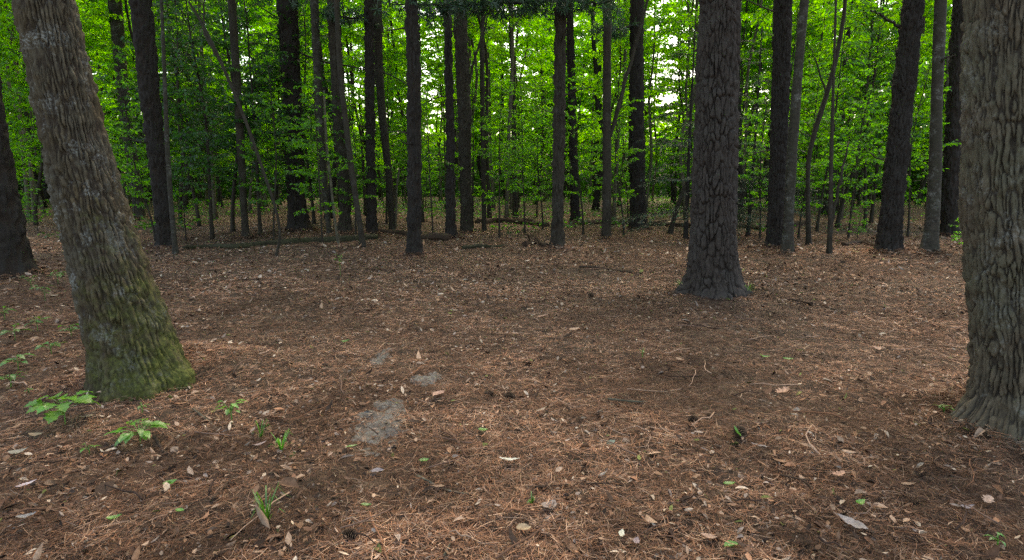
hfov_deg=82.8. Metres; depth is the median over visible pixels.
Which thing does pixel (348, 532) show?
pine cone
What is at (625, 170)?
understory sapling
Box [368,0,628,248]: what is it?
straight tree
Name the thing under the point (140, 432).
seedling
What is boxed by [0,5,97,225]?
leafy sapling
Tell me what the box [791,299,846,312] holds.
stick
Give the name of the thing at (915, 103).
forest tree
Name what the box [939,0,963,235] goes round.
dark pine
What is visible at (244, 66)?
tree
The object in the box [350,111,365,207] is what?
understory sapling
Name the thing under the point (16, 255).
dark pine
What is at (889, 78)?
leafy sapling
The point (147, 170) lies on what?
understory sapling
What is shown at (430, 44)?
tree
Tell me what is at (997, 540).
seedling
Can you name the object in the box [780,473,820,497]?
stick
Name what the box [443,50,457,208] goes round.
forest pine
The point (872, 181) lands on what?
understory sapling
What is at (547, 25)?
tree
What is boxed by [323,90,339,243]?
slender tree
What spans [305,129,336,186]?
understory sapling
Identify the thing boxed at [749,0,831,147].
forest tree
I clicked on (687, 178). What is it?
leafy sapling
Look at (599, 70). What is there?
forest pine
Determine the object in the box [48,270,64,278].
seedling
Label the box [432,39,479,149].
forest tree
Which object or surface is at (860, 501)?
fallen leaf
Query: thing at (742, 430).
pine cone
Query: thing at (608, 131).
forked tree
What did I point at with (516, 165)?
leafy sapling
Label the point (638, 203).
dark pine
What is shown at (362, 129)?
forest pine
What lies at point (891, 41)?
leafy sapling
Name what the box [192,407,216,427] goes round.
stick
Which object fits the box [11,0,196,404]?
leaning tree
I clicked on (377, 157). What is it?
understory sapling
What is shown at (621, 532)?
fallen leaf
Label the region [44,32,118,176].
understory sapling
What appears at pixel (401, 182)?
understory sapling
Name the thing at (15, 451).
fallen leaf
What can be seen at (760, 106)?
forest tree
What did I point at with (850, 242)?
fallen log
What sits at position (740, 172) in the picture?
dark pine
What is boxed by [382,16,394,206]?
forest pine
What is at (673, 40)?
sky
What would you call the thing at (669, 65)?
tree
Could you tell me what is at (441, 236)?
fallen log
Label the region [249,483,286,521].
grass tuft
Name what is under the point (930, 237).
grey tree
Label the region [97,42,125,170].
forest tree
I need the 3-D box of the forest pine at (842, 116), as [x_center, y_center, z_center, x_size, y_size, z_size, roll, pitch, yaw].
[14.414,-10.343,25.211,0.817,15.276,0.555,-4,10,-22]
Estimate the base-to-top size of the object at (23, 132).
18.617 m
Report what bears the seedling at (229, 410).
on the ground
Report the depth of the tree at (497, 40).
21.40 m
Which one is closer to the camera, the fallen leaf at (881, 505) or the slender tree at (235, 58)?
the fallen leaf at (881, 505)
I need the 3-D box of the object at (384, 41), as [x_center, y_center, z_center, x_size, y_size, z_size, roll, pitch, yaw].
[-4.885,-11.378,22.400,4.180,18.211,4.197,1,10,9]
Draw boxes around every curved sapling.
[188,0,280,255]
[805,0,846,244]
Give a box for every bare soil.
[342,398,409,455]
[370,348,391,367]
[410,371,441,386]
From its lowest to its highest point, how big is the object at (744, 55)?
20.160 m
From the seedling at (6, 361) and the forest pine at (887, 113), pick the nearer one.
the seedling at (6, 361)
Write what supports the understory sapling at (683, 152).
on the ground
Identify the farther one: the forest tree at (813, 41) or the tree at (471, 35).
the forest tree at (813, 41)
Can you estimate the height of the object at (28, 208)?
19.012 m
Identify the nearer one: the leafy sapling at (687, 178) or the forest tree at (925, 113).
the leafy sapling at (687, 178)
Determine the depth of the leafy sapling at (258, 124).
16.09 m
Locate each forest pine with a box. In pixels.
[14,38,47,207]
[43,169,50,202]
[129,59,144,202]
[193,1,217,207]
[262,30,282,200]
[320,38,336,217]
[358,4,366,189]
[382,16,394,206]
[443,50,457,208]
[477,69,485,179]
[498,20,504,199]
[591,2,602,210]
[592,39,602,201]
[670,13,683,202]
[820,0,853,214]
[883,8,901,172]
[921,146,928,201]
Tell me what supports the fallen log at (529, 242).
on the ground
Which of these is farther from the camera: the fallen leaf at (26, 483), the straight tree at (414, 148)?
the straight tree at (414, 148)
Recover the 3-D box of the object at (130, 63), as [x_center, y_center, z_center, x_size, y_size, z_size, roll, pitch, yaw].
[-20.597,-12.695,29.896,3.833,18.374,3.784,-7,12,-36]
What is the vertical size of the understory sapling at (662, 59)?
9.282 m
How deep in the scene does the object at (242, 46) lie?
27.05 m
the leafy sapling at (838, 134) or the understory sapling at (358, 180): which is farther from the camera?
the understory sapling at (358, 180)
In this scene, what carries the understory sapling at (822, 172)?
on the ground
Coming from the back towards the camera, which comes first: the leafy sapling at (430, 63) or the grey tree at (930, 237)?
the leafy sapling at (430, 63)
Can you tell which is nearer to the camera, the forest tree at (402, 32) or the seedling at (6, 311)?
the seedling at (6, 311)
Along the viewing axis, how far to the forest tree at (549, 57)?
37.27 m
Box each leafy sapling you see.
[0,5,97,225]
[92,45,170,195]
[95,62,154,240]
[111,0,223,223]
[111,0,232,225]
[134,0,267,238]
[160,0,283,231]
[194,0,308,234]
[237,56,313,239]
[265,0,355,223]
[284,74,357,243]
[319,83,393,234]
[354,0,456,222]
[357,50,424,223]
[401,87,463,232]
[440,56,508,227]
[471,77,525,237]
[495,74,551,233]
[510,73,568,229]
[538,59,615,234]
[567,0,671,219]
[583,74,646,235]
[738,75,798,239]
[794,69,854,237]
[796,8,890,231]
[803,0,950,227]
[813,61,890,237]
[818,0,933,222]
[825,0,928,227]
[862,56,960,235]
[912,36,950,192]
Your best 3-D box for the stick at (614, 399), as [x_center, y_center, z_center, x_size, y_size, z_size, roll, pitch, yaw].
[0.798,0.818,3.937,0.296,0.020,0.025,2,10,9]
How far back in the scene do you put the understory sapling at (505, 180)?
36.08 m
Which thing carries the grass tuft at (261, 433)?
on the ground
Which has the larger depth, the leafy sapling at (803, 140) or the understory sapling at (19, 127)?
the understory sapling at (19, 127)
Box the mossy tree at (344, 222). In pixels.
[326,0,353,232]
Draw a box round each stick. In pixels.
[152,433,200,459]
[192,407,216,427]
[211,459,252,499]
[416,474,483,495]
[443,529,454,556]
[535,482,621,488]
[579,265,641,273]
[607,398,650,402]
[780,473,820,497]
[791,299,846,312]
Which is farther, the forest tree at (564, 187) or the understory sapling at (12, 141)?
the forest tree at (564, 187)
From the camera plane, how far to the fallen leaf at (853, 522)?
2.48 m
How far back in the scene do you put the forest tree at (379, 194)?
48.09 m
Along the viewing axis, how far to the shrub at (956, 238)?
11.10 m
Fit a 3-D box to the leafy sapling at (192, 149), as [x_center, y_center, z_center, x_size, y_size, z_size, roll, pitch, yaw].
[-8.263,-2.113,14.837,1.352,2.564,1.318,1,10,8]
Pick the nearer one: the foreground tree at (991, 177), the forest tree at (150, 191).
the foreground tree at (991, 177)
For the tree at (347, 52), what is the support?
on the ground
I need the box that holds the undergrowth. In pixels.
[22,193,924,237]
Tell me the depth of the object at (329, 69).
31.26 m
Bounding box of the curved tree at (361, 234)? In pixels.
[334,0,366,247]
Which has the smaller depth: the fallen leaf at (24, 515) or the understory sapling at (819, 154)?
the fallen leaf at (24, 515)
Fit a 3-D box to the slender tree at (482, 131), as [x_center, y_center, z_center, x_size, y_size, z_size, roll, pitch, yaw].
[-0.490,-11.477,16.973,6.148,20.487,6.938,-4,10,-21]
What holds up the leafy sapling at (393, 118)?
on the ground
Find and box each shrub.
[18,179,31,212]
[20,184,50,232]
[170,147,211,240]
[846,200,869,240]
[949,217,962,243]
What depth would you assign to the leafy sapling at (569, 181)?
16.30 m
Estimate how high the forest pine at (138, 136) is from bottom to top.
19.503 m
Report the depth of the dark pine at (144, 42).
12.66 m
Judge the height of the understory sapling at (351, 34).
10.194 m
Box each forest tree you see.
[2,36,40,203]
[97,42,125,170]
[105,44,173,200]
[123,0,246,208]
[169,0,234,203]
[169,1,212,199]
[179,1,247,202]
[225,0,307,199]
[351,24,406,199]
[385,1,426,170]
[390,11,440,173]
[430,26,479,181]
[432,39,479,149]
[470,11,508,172]
[491,25,535,163]
[501,5,580,204]
[516,15,552,194]
[523,5,585,167]
[530,2,598,163]
[537,6,591,196]
[538,3,596,198]
[567,1,626,180]
[577,12,626,198]
[652,1,698,160]
[740,2,833,204]
[741,0,770,160]
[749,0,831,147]
[788,1,851,170]
[790,33,838,199]
[797,32,827,180]
[846,0,895,196]
[911,11,951,205]
[913,28,944,178]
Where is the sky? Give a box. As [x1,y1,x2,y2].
[95,0,951,137]
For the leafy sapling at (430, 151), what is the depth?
15.59 m
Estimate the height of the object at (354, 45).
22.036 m
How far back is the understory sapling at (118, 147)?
39.53 m
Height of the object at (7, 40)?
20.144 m
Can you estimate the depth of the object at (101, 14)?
19.65 m
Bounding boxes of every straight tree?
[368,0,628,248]
[385,0,423,255]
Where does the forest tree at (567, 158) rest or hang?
on the ground
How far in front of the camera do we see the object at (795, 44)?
38.66 m
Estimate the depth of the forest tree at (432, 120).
50.55 m
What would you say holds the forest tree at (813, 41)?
on the ground
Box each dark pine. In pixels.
[0,76,42,278]
[120,0,178,248]
[286,0,390,233]
[422,0,470,237]
[566,0,586,222]
[577,0,662,229]
[736,49,745,221]
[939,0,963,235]
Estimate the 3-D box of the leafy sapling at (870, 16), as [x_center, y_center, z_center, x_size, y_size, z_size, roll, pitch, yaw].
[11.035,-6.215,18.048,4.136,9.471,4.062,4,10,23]
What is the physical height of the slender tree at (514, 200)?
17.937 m
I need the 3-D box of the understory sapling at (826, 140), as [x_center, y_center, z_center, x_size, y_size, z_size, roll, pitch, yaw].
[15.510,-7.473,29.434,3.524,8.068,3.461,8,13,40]
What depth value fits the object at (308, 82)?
28.51 m
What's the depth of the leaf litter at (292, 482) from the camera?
4.05 m
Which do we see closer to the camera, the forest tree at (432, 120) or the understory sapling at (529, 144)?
the understory sapling at (529, 144)
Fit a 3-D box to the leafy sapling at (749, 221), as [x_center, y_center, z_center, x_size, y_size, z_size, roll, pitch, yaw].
[6.686,-3.762,15.263,3.296,5.536,3.615,-5,11,-25]
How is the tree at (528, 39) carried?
on the ground
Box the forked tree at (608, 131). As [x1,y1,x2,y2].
[600,0,648,238]
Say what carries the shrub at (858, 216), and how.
on the ground
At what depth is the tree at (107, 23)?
21.62 m
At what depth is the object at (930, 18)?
30.61 m
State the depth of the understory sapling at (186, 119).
35.31 m
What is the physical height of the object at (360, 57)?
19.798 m
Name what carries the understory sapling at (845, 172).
on the ground
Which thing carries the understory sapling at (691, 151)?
on the ground
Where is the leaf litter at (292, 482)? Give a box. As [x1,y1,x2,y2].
[0,208,1023,559]
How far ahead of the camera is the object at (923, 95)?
39.22 m
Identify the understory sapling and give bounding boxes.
[0,0,39,211]
[0,54,40,174]
[0,57,38,179]
[0,68,36,195]
[15,140,43,189]
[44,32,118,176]
[110,122,125,183]
[113,109,150,220]
[117,127,149,190]
[131,26,224,177]
[138,143,152,207]
[175,47,247,207]
[225,65,278,204]
[233,9,326,183]
[242,76,284,208]
[300,62,354,190]
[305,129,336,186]
[307,0,434,165]
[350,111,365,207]
[354,114,401,207]
[389,97,406,205]
[421,127,441,208]
[421,142,438,204]
[475,4,553,193]
[496,133,527,203]
[517,76,568,216]
[517,125,536,206]
[590,21,667,189]
[600,96,648,217]
[620,34,683,184]
[658,108,692,191]
[662,51,696,183]
[667,103,694,184]
[675,124,693,193]
[741,0,848,176]
[789,48,861,207]
[801,123,827,207]
[805,123,829,182]
[810,113,848,216]
[815,70,886,205]
[857,0,950,167]
[858,132,883,208]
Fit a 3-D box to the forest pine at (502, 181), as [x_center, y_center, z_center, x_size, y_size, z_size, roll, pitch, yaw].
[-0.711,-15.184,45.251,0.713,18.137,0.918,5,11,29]
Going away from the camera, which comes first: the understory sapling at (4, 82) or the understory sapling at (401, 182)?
the understory sapling at (4, 82)
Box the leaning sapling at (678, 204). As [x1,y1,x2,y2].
[667,173,691,233]
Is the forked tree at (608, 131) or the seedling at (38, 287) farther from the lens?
the forked tree at (608, 131)
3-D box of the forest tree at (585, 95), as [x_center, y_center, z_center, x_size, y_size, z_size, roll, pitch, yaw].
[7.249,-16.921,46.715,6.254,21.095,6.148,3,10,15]
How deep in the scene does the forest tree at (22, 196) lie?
42.23 m
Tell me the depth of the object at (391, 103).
40.38 m
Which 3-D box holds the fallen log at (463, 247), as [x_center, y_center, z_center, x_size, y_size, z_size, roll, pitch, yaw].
[-0.671,-0.791,13.990,1.111,0.153,0.238,-2,10,-13]
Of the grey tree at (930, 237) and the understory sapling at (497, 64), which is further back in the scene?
the understory sapling at (497, 64)
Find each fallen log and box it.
[182,227,378,249]
[378,229,451,240]
[461,244,506,249]
[474,214,549,226]
[522,233,548,246]
[579,219,690,227]
[738,220,805,229]
[841,240,873,245]
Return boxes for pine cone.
[342,528,358,540]
[484,390,493,395]
[504,392,515,398]
[688,415,698,421]
[733,425,746,437]
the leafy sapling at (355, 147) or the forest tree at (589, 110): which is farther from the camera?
the forest tree at (589, 110)
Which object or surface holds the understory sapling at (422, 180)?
on the ground
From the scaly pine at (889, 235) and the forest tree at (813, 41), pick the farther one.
the forest tree at (813, 41)
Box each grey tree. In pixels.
[107,0,146,219]
[453,0,486,233]
[780,0,808,254]
[918,0,955,253]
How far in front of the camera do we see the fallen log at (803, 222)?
19.51 m
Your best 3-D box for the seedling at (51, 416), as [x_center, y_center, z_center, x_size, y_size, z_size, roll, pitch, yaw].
[-2.730,0.808,3.558,0.378,0.224,0.346,0,10,0]
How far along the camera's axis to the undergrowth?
26.56 m
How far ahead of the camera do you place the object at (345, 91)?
42.29 m
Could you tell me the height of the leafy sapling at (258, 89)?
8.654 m
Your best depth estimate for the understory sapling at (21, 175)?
36.47 m
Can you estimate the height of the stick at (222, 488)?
0.050 m
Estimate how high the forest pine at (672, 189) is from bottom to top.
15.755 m
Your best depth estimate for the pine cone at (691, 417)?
3.56 m
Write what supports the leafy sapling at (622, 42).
on the ground
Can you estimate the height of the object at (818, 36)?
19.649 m
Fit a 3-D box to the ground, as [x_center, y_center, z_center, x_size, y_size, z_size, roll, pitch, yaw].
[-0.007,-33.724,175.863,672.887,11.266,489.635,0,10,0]
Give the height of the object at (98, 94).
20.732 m
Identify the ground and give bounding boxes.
[0,140,1023,559]
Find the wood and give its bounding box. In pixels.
[5,0,947,200]
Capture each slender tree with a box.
[160,0,178,254]
[227,0,249,237]
[310,0,332,232]
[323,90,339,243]
[374,0,395,229]
[480,12,488,230]
[508,6,518,217]
[826,0,848,254]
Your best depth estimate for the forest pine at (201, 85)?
32.80 m
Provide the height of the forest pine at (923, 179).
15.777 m
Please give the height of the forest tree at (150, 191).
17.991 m
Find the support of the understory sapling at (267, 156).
on the ground
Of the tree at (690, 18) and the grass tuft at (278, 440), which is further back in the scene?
the tree at (690, 18)
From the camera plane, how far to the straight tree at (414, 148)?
11.86 m
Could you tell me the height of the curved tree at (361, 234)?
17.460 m
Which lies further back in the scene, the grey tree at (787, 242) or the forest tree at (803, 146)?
the forest tree at (803, 146)
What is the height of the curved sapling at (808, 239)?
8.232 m
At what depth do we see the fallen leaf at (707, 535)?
2.32 m
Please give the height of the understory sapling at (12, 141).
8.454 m
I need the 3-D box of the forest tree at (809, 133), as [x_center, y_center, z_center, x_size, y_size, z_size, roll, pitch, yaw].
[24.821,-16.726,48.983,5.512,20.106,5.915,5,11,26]
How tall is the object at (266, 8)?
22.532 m
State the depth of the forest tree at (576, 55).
46.49 m
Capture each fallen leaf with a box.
[8,447,27,453]
[15,512,34,517]
[16,479,36,486]
[106,514,120,518]
[163,479,176,483]
[371,468,383,471]
[433,390,444,395]
[516,523,530,529]
[541,500,556,508]
[618,529,623,535]
[633,537,639,542]
[701,533,716,538]
[724,540,738,545]
[776,387,789,392]
[831,470,844,475]
[837,513,867,528]
[855,499,864,503]
[873,502,887,507]
[982,495,994,502]
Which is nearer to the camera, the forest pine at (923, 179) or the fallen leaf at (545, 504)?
the fallen leaf at (545, 504)
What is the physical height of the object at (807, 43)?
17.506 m
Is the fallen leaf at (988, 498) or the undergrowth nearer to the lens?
the fallen leaf at (988, 498)
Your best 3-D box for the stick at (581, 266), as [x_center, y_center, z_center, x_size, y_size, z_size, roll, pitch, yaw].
[1.743,-0.191,10.298,1.158,0.078,0.094,5,11,27]
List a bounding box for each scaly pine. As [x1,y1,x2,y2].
[747,0,792,247]
[865,0,925,253]
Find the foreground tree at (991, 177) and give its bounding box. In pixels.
[945,0,1023,447]
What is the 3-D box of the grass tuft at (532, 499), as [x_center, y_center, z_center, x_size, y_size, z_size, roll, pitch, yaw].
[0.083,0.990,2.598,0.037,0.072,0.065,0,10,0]
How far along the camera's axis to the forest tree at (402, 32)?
58.79 m
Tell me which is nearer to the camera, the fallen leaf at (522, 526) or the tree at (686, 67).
the fallen leaf at (522, 526)
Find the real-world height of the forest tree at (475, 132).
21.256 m
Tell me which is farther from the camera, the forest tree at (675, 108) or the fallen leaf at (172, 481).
the forest tree at (675, 108)
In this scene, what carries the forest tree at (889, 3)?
on the ground
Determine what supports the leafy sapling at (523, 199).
on the ground
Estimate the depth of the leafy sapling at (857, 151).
14.32 m
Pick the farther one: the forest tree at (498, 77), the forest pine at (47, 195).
the forest tree at (498, 77)
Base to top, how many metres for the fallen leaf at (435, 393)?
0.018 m
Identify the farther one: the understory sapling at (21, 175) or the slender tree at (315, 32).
the understory sapling at (21, 175)
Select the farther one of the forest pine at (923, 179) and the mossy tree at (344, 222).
the forest pine at (923, 179)
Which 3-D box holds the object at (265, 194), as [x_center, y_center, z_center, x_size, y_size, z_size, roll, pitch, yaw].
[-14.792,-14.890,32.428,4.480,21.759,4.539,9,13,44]
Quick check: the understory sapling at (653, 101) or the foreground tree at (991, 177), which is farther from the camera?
the understory sapling at (653, 101)
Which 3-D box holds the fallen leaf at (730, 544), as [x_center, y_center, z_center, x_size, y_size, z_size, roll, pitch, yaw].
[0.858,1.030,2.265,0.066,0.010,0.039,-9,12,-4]
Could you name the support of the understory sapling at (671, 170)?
on the ground
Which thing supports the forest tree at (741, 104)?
on the ground
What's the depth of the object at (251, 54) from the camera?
29.50 m
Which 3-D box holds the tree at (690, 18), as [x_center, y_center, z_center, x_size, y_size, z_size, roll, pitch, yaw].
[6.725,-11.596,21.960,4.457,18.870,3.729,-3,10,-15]
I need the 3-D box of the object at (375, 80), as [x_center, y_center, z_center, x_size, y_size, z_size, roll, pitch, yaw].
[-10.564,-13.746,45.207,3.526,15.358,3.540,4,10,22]
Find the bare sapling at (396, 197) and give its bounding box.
[395,169,399,226]
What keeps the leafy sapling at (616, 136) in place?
on the ground
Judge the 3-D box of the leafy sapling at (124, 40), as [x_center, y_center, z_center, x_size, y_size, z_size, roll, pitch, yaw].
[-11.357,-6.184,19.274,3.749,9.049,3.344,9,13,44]
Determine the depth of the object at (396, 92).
45.13 m
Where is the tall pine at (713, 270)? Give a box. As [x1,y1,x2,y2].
[671,0,752,300]
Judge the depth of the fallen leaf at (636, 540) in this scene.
2.28 m
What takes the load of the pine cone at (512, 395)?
on the ground
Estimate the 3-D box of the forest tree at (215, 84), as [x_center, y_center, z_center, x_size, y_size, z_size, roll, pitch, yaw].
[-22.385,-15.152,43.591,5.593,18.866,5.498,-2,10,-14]
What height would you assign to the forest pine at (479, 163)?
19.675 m
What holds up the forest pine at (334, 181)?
on the ground
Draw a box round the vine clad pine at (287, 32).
[257,0,406,232]
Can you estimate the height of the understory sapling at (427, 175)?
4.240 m
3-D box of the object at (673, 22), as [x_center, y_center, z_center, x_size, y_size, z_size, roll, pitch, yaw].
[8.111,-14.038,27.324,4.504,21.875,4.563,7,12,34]
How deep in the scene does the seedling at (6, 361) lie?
4.71 m
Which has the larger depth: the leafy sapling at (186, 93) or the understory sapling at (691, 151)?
the understory sapling at (691, 151)
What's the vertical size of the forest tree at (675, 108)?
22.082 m
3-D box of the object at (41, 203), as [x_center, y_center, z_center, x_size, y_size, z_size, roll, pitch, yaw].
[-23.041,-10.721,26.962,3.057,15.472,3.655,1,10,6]
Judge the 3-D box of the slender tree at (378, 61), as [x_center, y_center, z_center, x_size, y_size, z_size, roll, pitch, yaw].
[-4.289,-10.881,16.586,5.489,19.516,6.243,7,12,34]
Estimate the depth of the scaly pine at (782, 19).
12.42 m
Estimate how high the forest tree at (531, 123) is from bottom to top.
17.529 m
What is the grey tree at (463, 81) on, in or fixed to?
on the ground
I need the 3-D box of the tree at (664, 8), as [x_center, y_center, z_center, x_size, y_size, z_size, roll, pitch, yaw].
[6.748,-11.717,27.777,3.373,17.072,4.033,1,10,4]
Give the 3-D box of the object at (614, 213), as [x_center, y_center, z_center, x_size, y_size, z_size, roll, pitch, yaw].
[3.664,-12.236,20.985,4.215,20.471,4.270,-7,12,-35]
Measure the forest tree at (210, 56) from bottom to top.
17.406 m
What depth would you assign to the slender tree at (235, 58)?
15.10 m
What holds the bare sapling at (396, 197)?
on the ground
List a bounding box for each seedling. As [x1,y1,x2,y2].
[0,323,31,339]
[0,353,35,369]
[0,371,26,387]
[2,306,15,319]
[24,316,51,330]
[24,390,100,424]
[29,285,56,300]
[35,342,62,353]
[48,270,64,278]
[58,324,79,335]
[80,443,100,455]
[104,418,169,445]
[215,399,247,424]
[933,404,953,414]
[983,532,1005,546]
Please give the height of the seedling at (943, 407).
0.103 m
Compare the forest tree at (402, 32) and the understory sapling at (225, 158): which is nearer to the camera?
the understory sapling at (225, 158)
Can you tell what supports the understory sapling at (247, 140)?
on the ground
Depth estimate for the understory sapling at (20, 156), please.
17.88 m
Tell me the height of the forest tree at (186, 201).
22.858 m
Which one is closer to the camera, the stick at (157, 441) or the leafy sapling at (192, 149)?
the stick at (157, 441)
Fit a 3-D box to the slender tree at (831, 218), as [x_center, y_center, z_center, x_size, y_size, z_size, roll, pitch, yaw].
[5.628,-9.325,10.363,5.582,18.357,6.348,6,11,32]
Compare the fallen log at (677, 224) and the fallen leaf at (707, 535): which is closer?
the fallen leaf at (707, 535)
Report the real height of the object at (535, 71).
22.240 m
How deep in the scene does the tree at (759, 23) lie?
22.02 m
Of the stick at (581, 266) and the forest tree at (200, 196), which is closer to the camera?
the stick at (581, 266)
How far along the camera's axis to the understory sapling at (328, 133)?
34.56 m
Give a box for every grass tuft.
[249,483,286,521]
[255,419,270,437]
[270,428,293,450]
[527,491,534,505]
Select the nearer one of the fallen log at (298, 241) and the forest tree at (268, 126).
the fallen log at (298, 241)
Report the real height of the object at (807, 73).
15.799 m

